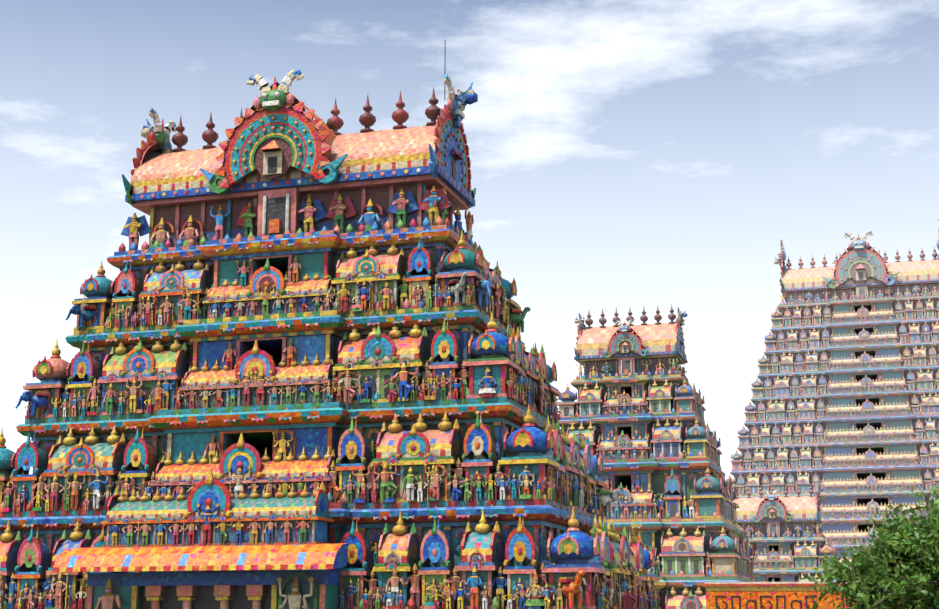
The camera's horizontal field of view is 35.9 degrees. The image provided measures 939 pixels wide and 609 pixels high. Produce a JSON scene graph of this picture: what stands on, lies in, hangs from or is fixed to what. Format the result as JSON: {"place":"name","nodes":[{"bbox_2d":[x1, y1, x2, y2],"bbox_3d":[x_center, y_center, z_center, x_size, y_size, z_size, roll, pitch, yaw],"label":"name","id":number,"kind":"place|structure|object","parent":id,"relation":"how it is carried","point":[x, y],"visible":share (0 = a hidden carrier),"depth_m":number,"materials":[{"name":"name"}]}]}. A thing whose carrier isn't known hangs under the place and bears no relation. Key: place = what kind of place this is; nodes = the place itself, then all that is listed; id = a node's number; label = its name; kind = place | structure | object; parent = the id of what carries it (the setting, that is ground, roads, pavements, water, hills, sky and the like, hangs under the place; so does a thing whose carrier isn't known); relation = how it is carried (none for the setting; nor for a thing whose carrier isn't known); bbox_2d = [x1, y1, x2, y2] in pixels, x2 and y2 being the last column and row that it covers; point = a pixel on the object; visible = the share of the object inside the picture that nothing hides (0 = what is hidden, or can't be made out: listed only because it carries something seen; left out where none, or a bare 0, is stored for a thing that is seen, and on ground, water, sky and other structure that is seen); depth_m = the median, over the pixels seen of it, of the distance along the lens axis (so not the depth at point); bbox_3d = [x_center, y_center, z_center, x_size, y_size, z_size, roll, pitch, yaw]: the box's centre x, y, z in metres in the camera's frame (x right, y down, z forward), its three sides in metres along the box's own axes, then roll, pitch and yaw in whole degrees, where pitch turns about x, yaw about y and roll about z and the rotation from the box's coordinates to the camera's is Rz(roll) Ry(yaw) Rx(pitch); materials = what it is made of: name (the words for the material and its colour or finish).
{"place":"outdoors","nodes":[
{"label":"outdoors","id":0,"kind":"place"},
{"bbox_2d":[0,0,938,484],"label":"sky","id":1,"kind":"structure","parent":0,"point":[634,155],"materials":[{"name":"blue"}]},
{"bbox_2d":[703,581,853,608],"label":"building sign","id":2,"kind":"object","parent":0,"point":[757,595],"depth_m":76.91,"materials":[{"name":"paint"}]},
{"bbox_3d":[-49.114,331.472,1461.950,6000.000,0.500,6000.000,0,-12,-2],"label":"ground","id":3,"kind":"structure","parent":0,"visible":0},
{"bbox_2d":[0,40,659,608],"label":"temple tower","id":4,"kind":"structure","parent":3,"relation":"on","point":[304,370],"depth_m":53.92,"materials":[{"name":"paint"}]},
{"bbox_2d":[557,304,755,608],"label":"temple tower","id":5,"kind":"structure","parent":3,"relation":"on","point":[634,413],"depth_m":101.31,"materials":[{"name":"paint"}]},
{"bbox_2d":[733,481,843,581],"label":"temple tower","id":6,"kind":"structure","parent":3,"relation":"on","point":[781,533],"depth_m":157.78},
{"bbox_2d":[725,228,938,569],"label":"temple tower","id":7,"kind":"structure","parent":3,"relation":"on","point":[844,411],"depth_m":221.70,"materials":[{"name":"paint"}]},
{"bbox_2d":[806,485,938,608],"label":"tree","id":8,"kind":"object","parent":3,"relation":"on","point":[890,580],"visible":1,"depth_m":25.06,"materials":[{"name":"green plant"}]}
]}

